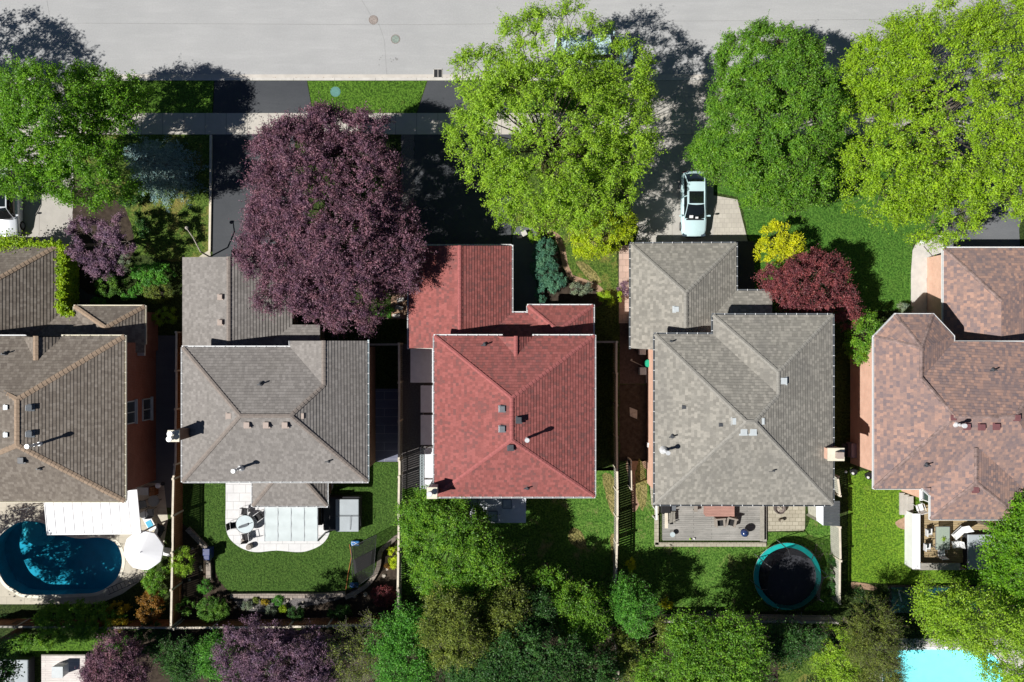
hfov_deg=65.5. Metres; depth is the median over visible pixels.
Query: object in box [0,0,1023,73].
road
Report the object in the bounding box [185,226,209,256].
lamp post
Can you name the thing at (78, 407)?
house
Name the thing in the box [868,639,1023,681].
pool patio
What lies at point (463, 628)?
olive tree
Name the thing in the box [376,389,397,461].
side patio
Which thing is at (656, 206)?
driveway
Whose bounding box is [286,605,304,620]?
bed plant
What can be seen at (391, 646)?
leafy tree
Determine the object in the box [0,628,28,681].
leafy tree
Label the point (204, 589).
garden shrub
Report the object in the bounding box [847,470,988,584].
back lawn
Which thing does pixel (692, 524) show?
wooden deck
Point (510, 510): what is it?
patio
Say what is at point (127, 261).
garden shrub
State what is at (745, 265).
porch walk
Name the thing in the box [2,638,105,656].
neighbour lawn
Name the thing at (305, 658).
plum tree
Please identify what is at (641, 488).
dry lawn patch
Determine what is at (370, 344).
wooden fence
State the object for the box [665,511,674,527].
garden bench
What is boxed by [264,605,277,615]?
bed plant
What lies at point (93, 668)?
plum tree
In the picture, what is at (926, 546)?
deck chair
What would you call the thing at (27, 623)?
wooden fence
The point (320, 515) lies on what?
planter box
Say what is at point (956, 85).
driveway
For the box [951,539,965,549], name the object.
deck chair
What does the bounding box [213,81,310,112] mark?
driveway
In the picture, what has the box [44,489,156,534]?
awning
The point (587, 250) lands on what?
golden tree
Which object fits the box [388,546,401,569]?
garden shrub
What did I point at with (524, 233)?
mailbox
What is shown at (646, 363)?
green bin
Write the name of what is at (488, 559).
leafy tree
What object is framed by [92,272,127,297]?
round shrub
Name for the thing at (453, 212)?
driveway
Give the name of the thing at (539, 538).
back lawn
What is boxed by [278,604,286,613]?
bed plant
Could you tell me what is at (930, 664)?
swimming pool
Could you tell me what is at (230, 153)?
driveway
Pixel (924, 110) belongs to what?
boulevard lawn
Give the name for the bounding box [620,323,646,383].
side walk
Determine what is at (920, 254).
front walk
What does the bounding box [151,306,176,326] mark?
garden shrub
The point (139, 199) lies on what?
garden shrub
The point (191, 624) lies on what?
wooden fence
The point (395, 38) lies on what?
manhole cover
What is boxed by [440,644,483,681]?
leafy tree
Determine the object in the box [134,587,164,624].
garden shrub
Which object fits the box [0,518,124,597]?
swimming pool
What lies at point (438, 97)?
driveway
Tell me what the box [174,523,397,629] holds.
garden bed
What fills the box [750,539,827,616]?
trampoline
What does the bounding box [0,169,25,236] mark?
parked car
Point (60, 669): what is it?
deck cabinet
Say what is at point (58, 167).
leafy tree
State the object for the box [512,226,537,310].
front walk
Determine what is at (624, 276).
side walk
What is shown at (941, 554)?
deck chair
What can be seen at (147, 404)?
window
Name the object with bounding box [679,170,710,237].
parked car
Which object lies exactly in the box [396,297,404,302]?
stone block
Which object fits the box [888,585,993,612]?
garden bed
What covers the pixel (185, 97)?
boulevard lawn
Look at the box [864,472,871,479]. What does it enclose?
plant pot
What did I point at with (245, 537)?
patio chair
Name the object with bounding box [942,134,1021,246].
driveway
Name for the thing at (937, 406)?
house
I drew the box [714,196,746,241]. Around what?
paver apron
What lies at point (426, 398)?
side canopy
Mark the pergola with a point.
(296, 523)
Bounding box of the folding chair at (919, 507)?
[913,501,927,514]
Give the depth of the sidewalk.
58.32 m
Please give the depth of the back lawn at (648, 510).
58.32 m
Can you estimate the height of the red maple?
5.915 m
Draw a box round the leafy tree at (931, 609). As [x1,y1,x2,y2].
[897,570,1023,681]
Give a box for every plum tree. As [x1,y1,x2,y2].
[63,210,137,280]
[74,626,156,681]
[209,610,338,681]
[226,92,436,340]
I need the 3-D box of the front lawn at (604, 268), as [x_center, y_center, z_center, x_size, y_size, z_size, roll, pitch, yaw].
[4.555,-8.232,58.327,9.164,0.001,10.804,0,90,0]
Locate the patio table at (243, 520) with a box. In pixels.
[236,515,253,533]
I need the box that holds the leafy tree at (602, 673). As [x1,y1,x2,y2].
[566,639,628,681]
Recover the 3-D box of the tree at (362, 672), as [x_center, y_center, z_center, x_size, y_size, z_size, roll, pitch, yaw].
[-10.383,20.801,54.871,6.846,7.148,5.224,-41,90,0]
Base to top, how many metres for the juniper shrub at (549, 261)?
1.580 m
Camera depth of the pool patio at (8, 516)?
58.33 m
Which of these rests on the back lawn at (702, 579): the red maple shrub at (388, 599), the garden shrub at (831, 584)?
the garden shrub at (831, 584)
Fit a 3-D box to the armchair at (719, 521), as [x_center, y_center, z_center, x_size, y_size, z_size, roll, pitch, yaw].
[15.048,13.091,57.573,0.700,0.820,0.700,-5,90,0]
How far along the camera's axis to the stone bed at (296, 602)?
58.32 m
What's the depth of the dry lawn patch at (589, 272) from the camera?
58.33 m
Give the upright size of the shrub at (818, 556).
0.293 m
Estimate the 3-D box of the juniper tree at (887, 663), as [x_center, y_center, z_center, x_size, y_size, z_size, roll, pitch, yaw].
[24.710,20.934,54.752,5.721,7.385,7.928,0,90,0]
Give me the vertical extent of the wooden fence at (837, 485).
1.935 m
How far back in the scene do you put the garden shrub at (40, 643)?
57.41 m
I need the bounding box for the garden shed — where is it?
[806,501,839,525]
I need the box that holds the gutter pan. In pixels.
[4,74,1019,77]
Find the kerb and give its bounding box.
[13,78,1013,79]
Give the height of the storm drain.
0.030 m
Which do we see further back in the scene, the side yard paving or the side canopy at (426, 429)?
the side yard paving
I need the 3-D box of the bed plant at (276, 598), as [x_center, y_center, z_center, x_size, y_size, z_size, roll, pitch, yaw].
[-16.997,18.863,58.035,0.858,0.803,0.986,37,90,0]
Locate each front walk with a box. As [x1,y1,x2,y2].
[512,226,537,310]
[911,235,942,312]
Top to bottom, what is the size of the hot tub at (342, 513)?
1.158 m
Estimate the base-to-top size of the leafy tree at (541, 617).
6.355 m
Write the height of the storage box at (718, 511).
0.660 m
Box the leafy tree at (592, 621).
[552,575,614,658]
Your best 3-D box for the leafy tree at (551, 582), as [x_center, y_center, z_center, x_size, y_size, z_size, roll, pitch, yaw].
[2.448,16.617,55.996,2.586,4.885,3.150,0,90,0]
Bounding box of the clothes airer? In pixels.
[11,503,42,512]
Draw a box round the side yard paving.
[149,335,174,507]
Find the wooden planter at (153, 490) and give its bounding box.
[149,486,158,495]
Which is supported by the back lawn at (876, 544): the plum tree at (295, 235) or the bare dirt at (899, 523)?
the bare dirt at (899, 523)
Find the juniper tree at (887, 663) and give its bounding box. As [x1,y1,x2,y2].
[839,591,915,681]
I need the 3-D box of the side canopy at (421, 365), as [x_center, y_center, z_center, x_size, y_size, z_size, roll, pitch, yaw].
[-6.209,1.761,57.681,2.143,1.255,2.437,0,90,0]
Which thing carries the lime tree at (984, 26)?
on the yard ground at (388, 330)
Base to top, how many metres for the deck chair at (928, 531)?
0.990 m
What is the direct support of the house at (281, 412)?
on the yard ground at (388, 330)
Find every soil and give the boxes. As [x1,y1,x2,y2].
[122,626,876,681]
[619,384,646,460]
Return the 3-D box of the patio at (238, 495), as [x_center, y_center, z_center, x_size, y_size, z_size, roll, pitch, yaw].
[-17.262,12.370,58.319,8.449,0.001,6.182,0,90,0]
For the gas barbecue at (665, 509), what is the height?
0.850 m
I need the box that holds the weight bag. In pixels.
[351,540,359,545]
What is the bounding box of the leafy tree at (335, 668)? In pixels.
[301,652,346,681]
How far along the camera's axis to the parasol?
55.95 m
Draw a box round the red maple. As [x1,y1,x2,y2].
[752,245,866,332]
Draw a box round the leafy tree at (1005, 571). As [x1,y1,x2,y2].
[962,488,1023,607]
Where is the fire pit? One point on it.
(780, 509)
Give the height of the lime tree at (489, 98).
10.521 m
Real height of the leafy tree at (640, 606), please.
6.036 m
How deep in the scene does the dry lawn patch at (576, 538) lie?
58.33 m
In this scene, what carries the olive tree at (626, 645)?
on the soil at (156, 673)
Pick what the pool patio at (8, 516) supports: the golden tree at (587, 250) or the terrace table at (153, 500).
the terrace table at (153, 500)
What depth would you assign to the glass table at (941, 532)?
57.15 m
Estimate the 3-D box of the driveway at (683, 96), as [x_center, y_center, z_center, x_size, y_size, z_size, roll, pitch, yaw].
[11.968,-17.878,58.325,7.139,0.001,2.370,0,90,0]
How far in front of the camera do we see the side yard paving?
58.33 m
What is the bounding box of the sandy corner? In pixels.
[199,251,210,256]
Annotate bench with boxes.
[107,575,139,594]
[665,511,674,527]
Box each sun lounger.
[140,511,155,531]
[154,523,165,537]
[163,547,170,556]
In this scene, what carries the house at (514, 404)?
on the yard ground at (388, 330)
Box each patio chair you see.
[226,520,236,530]
[239,507,250,515]
[240,532,250,543]
[253,510,263,522]
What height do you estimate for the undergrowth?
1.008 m
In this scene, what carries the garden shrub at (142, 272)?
on the yard ground at (388, 330)
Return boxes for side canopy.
[410,349,432,382]
[421,385,432,412]
[421,414,432,444]
[425,446,432,477]
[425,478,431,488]
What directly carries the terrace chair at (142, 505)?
on the pool patio at (8, 516)
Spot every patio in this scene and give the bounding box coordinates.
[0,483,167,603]
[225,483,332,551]
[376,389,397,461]
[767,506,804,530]
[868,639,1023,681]
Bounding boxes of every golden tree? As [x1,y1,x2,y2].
[566,203,638,260]
[752,218,806,266]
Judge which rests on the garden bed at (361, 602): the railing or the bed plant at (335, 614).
the bed plant at (335, 614)
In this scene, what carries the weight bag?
on the football rebounder
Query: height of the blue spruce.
7.976 m
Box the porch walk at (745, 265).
[736,241,753,288]
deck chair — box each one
[921,541,931,551]
[922,526,933,536]
[934,547,948,559]
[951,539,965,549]
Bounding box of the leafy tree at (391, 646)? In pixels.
[362,592,443,681]
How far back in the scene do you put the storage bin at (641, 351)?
57.51 m
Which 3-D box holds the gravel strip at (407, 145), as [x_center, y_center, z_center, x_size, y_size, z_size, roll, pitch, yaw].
[-7.651,-10.467,58.323,1.065,0.001,9.410,0,90,0]
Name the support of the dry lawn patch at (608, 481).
on the back lawn at (539, 538)
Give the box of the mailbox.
[517,230,526,238]
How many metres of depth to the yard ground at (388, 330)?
58.33 m
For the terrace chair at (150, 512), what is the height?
0.990 m
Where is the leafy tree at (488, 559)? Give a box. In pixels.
[391,484,525,610]
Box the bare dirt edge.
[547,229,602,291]
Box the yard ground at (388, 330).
[0,80,1023,681]
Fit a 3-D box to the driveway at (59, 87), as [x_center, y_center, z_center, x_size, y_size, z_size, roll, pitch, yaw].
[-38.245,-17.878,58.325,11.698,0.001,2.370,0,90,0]
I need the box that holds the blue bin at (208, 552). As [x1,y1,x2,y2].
[203,546,213,559]
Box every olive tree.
[413,580,490,674]
[470,572,536,662]
[596,612,671,681]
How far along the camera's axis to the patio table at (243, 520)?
57.59 m
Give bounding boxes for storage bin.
[638,349,645,354]
[638,367,645,374]
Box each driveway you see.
[0,81,65,111]
[0,134,73,244]
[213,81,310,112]
[213,134,294,256]
[414,134,510,243]
[417,81,511,112]
[627,81,721,112]
[631,134,713,241]
[935,81,1023,112]
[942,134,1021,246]
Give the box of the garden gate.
[627,457,631,489]
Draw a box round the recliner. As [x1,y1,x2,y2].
[951,524,973,540]
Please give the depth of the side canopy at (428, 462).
57.05 m
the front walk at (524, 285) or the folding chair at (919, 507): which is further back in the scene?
the front walk at (524, 285)
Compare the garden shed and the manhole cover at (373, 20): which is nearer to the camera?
the garden shed
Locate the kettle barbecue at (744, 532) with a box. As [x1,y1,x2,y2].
[739,528,748,536]
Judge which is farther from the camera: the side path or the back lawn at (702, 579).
the back lawn at (702, 579)
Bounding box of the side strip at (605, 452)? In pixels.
[596,343,615,470]
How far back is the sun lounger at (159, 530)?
57.94 m
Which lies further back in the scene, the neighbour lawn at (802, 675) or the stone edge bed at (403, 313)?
the neighbour lawn at (802, 675)
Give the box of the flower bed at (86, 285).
[72,180,134,295]
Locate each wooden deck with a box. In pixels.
[654,505,766,546]
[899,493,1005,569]
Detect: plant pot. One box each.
[849,468,857,474]
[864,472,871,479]
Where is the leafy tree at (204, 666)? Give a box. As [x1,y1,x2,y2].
[190,628,246,681]
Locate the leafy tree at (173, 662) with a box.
[149,629,206,681]
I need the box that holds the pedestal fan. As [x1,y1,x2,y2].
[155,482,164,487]
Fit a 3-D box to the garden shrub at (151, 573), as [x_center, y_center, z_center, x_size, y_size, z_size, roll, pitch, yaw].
[-25.521,17.105,57.347,2.210,2.180,2.808,0,90,0]
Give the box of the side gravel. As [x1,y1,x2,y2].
[400,344,432,488]
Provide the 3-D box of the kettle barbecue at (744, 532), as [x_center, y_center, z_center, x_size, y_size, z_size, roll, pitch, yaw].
[16.734,13.791,57.465,0.590,1.044,0.606,0,90,0]
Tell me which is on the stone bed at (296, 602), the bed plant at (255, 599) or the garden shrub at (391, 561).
the bed plant at (255, 599)
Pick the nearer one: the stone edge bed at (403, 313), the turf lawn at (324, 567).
the stone edge bed at (403, 313)
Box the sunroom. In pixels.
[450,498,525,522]
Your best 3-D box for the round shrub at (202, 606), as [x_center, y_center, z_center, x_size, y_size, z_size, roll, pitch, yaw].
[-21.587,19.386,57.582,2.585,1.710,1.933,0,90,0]
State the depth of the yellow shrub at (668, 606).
57.59 m
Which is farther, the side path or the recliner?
the side path
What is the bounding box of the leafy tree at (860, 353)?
[842,308,882,365]
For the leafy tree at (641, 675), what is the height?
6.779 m
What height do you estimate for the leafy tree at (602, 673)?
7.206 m
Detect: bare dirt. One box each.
[626,459,646,511]
[850,582,876,589]
[895,517,904,528]
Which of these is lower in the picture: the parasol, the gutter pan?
the parasol
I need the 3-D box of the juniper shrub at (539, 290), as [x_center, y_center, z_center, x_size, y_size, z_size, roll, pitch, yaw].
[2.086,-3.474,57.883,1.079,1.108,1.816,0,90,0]
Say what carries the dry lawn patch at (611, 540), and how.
on the back lawn at (539, 538)
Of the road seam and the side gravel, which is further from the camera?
the road seam
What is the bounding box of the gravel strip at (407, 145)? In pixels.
[400,134,414,256]
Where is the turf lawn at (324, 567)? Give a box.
[177,452,397,591]
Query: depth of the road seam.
58.44 m
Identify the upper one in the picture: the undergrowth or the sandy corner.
the sandy corner
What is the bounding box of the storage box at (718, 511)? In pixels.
[704,506,733,516]
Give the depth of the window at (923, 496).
55.21 m
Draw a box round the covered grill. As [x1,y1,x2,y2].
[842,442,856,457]
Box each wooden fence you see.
[0,618,180,629]
[170,331,183,627]
[172,617,392,629]
[369,343,401,345]
[396,343,402,607]
[596,341,615,342]
[612,341,618,582]
[618,613,838,623]
[830,526,841,604]
[834,474,841,496]
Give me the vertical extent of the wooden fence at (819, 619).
1.735 m
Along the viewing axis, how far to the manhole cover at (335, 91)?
58.31 m
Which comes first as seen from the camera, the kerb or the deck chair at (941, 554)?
the deck chair at (941, 554)
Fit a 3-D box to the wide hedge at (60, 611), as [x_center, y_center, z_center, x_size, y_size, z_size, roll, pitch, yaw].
[-30.912,20.162,57.067,7.146,2.740,3.433,0,90,0]
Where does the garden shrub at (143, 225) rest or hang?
on the front lawn at (169, 238)
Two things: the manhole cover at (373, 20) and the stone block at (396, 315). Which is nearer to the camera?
the stone block at (396, 315)
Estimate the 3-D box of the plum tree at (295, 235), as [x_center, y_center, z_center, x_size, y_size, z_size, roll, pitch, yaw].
[-11.897,-8.038,53.660,14.049,9.589,16.397,0,90,0]
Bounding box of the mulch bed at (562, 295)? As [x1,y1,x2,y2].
[534,226,602,306]
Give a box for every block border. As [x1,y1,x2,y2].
[185,527,207,548]
[206,559,211,579]
[230,591,345,597]
[345,534,397,598]
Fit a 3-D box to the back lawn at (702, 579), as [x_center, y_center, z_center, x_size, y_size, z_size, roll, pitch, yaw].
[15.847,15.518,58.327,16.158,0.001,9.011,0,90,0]
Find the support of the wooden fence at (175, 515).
on the yard ground at (388, 330)
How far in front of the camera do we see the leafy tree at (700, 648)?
50.65 m
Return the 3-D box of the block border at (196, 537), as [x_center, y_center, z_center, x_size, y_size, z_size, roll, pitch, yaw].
[-22.972,14.438,58.183,0.362,0.300,2.086,-44,90,0]
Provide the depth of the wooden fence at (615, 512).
56.85 m
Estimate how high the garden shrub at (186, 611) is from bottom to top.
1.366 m
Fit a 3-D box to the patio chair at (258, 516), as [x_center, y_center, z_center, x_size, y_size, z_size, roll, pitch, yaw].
[-18.387,12.748,57.823,0.646,0.990,0.595,-36,90,0]
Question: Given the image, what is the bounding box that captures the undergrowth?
[0,586,925,681]
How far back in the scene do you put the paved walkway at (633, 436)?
58.32 m
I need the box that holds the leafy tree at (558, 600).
[542,571,582,624]
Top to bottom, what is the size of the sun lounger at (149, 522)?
0.638 m
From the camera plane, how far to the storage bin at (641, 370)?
57.51 m
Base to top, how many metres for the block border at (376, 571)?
0.300 m
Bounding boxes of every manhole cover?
[330,87,339,96]
[369,15,377,24]
[391,34,399,43]
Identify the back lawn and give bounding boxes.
[401,466,615,613]
[618,494,838,612]
[635,468,653,518]
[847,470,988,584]
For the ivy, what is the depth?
55.32 m
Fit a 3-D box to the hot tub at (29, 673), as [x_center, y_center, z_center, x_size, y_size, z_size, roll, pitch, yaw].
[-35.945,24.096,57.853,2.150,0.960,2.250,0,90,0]
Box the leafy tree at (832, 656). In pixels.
[806,617,866,681]
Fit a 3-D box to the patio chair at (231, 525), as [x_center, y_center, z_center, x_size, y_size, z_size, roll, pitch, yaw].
[-20.262,13.396,57.823,0.646,0.990,0.595,-7,90,0]
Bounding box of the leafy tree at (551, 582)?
[529,562,565,598]
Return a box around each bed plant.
[241,601,252,609]
[252,596,259,603]
[260,598,268,604]
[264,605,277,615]
[272,595,283,605]
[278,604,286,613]
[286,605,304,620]
[327,604,352,619]
[384,563,391,569]
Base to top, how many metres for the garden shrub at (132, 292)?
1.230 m
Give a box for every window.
[127,399,137,424]
[142,397,152,420]
[919,490,927,501]
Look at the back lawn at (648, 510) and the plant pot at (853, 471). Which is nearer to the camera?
the plant pot at (853, 471)
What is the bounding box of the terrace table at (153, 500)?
[148,495,160,505]
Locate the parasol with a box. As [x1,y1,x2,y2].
[124,530,163,569]
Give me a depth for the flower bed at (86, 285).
58.32 m
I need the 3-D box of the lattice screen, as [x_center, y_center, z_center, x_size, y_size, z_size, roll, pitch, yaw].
[-6.463,9.371,57.675,0.285,1.315,3.531,0,90,0]
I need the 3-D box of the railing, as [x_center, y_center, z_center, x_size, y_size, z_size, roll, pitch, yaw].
[10.339,12.099,57.666,0.140,1.315,1.489,-1,90,0]
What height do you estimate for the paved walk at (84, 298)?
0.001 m
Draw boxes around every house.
[0,244,157,502]
[166,256,375,507]
[407,244,595,498]
[629,242,844,505]
[850,247,1023,519]
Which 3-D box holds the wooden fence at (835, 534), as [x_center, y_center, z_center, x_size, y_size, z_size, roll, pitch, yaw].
[23.297,15.922,57.386,0.228,1.935,5.569,0,90,0]
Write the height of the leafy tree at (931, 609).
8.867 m
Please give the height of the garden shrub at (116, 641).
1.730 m
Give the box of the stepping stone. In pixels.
[630,408,636,418]
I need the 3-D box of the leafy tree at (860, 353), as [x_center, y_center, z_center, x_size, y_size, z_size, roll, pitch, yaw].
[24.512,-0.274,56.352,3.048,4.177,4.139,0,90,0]
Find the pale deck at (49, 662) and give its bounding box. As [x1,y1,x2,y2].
[41,654,87,681]
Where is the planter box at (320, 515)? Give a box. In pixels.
[318,507,322,524]
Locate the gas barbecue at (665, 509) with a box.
[659,506,675,512]
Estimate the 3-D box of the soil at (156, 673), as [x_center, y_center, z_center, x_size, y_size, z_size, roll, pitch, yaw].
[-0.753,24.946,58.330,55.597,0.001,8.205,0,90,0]
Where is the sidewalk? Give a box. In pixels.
[0,113,1023,133]
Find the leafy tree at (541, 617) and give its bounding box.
[509,575,562,633]
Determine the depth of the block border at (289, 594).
57.99 m
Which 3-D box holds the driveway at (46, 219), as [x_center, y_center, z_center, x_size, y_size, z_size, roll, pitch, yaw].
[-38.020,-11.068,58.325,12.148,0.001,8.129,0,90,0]
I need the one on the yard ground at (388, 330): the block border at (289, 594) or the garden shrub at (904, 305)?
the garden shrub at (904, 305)
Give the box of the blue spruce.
[121,136,209,212]
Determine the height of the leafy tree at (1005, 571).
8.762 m
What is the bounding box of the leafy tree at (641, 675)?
[621,644,685,681]
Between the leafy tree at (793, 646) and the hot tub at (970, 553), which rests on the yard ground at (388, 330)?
the leafy tree at (793, 646)
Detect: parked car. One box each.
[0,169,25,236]
[554,31,632,66]
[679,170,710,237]
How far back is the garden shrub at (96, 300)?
57.76 m
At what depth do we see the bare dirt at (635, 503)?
58.32 m
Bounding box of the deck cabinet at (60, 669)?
[52,662,68,677]
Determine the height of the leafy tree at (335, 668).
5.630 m
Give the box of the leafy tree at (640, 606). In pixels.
[604,569,666,644]
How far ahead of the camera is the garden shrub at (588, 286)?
57.69 m
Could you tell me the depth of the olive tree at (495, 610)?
52.30 m
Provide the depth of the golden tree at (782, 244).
55.72 m
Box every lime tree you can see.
[440,0,667,246]
[828,0,1023,255]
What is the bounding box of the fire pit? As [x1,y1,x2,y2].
[773,506,785,513]
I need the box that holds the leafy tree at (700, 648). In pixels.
[645,601,776,681]
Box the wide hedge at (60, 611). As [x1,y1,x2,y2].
[30,598,130,645]
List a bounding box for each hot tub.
[0,656,34,681]
[323,495,361,531]
[961,533,1000,568]
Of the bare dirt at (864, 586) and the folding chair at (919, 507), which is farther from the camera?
the bare dirt at (864, 586)
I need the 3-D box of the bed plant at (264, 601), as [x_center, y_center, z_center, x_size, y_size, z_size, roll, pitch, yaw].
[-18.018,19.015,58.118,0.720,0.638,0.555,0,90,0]
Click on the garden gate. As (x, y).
(629, 471)
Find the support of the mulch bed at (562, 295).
on the yard ground at (388, 330)
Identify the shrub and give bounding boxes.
[7,632,55,653]
[88,296,107,304]
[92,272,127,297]
[99,633,129,646]
[100,600,134,632]
[117,179,143,208]
[118,253,130,271]
[120,284,151,300]
[129,262,178,287]
[130,210,150,239]
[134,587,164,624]
[134,619,171,656]
[140,565,170,597]
[142,278,173,304]
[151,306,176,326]
[168,545,194,578]
[176,596,194,616]
[195,596,229,622]
[196,579,212,593]
[369,584,396,608]
[375,304,394,318]
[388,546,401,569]
[527,228,540,244]
[529,235,566,294]
[533,282,546,303]
[569,282,592,296]
[596,291,621,307]
[616,281,628,295]
[623,557,636,571]
[658,596,672,609]
[810,545,822,559]
[825,554,841,597]
[897,302,912,312]
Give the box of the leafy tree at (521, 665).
[472,619,592,681]
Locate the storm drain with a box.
[433,69,442,77]
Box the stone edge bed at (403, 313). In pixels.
[391,286,406,318]
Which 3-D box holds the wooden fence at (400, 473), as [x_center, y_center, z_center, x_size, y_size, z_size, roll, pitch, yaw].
[-8.042,10.181,57.386,0.222,1.935,20.134,0,90,0]
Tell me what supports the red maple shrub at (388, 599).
on the garden bed at (361, 602)
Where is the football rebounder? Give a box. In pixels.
[345,535,376,590]
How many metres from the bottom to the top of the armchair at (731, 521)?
0.820 m
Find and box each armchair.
[714,517,725,527]
[725,517,737,527]
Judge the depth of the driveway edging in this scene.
58.19 m
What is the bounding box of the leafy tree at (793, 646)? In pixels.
[760,613,829,669]
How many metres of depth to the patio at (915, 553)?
57.88 m
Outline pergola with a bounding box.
[264,507,325,540]
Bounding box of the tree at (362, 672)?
[314,610,402,681]
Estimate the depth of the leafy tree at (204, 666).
54.51 m
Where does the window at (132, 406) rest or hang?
in the house at (78, 407)
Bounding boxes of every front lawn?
[75,134,210,261]
[512,156,631,300]
[714,134,941,311]
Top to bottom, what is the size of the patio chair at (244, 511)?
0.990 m
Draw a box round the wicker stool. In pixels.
[246,543,252,549]
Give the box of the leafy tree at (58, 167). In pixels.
[0,46,158,217]
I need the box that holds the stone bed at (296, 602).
[234,597,343,611]
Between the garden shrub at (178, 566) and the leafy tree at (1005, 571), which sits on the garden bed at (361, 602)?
the garden shrub at (178, 566)
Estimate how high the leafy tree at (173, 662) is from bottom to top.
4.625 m
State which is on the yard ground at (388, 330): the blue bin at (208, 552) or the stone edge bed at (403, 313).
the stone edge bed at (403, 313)
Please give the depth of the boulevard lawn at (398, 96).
58.33 m
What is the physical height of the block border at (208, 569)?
0.300 m
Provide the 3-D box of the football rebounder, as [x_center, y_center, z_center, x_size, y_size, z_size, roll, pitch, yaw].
[-10.885,16.096,57.344,2.255,1.861,4.939,5,90,0]
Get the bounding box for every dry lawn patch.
[568,528,586,548]
[576,261,601,282]
[602,472,614,515]
[610,534,613,561]
[635,459,646,510]
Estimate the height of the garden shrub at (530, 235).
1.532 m
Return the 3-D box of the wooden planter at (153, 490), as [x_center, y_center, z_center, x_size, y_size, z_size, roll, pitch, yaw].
[-26.054,10.893,57.965,0.380,0.735,0.660,0,90,0]
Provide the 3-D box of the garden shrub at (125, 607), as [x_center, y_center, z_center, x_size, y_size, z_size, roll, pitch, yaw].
[-28.442,19.890,57.374,2.427,2.126,2.446,0,90,0]
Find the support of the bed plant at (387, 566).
on the garden bed at (361, 602)
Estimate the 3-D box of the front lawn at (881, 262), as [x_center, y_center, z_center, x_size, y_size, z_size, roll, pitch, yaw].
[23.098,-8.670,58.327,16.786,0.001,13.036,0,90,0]
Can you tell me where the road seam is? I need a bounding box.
[115,18,1017,24]
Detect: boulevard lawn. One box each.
[64,81,213,112]
[308,81,426,112]
[515,81,627,112]
[724,81,935,112]
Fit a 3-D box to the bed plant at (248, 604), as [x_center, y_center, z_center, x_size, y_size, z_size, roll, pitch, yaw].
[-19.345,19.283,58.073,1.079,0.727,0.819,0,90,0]
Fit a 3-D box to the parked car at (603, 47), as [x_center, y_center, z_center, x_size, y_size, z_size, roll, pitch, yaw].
[5.913,-21.045,57.409,5.738,1.840,2.400,0,90,0]
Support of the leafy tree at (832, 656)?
on the soil at (156, 673)
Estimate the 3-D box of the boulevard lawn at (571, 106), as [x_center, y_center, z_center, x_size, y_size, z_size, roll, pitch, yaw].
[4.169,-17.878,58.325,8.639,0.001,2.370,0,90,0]
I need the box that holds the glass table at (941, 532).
[931,526,949,549]
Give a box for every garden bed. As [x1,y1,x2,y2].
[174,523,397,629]
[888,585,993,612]
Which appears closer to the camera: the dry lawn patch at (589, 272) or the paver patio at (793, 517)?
the paver patio at (793, 517)
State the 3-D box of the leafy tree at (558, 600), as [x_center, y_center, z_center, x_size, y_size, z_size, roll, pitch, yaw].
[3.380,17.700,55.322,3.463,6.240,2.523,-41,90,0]
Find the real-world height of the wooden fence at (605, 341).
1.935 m
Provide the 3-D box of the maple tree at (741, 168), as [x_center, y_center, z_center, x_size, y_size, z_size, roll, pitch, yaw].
[16.657,-14.796,53.610,11.216,9.685,13.703,0,90,0]
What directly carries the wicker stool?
on the patio at (238, 495)
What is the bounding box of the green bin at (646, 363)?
[643,359,648,366]
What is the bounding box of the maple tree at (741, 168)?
[678,9,856,222]
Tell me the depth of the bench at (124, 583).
57.97 m
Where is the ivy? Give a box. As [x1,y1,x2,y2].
[0,228,79,319]
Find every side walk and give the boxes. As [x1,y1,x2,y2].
[619,245,628,322]
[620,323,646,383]
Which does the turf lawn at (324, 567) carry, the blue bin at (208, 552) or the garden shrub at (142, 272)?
the blue bin at (208, 552)
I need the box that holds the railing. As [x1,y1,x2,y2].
[652,496,657,519]
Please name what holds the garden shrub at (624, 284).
on the yard ground at (388, 330)
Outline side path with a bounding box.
[650,487,652,504]
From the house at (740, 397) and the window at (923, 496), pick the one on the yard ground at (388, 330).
the house at (740, 397)
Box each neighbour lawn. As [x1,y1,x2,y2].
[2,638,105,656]
[778,653,825,681]
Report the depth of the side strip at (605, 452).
58.33 m
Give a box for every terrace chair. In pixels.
[139,499,149,508]
[145,508,157,518]
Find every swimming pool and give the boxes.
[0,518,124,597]
[880,647,1005,681]
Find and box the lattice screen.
[420,445,423,489]
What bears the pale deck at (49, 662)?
on the yard ground at (388, 330)
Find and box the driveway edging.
[208,135,211,251]
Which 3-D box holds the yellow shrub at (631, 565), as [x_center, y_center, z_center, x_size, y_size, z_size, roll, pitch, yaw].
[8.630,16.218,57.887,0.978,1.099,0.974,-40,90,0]
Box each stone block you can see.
[393,313,400,317]
[395,305,403,310]
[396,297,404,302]
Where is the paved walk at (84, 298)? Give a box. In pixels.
[68,245,94,304]
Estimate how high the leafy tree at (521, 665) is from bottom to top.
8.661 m
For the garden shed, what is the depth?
56.14 m
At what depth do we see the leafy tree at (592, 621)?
53.16 m
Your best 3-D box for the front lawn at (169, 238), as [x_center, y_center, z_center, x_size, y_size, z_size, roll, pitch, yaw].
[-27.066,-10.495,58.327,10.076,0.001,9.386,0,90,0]
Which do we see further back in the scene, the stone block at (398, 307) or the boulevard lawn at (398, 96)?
the boulevard lawn at (398, 96)

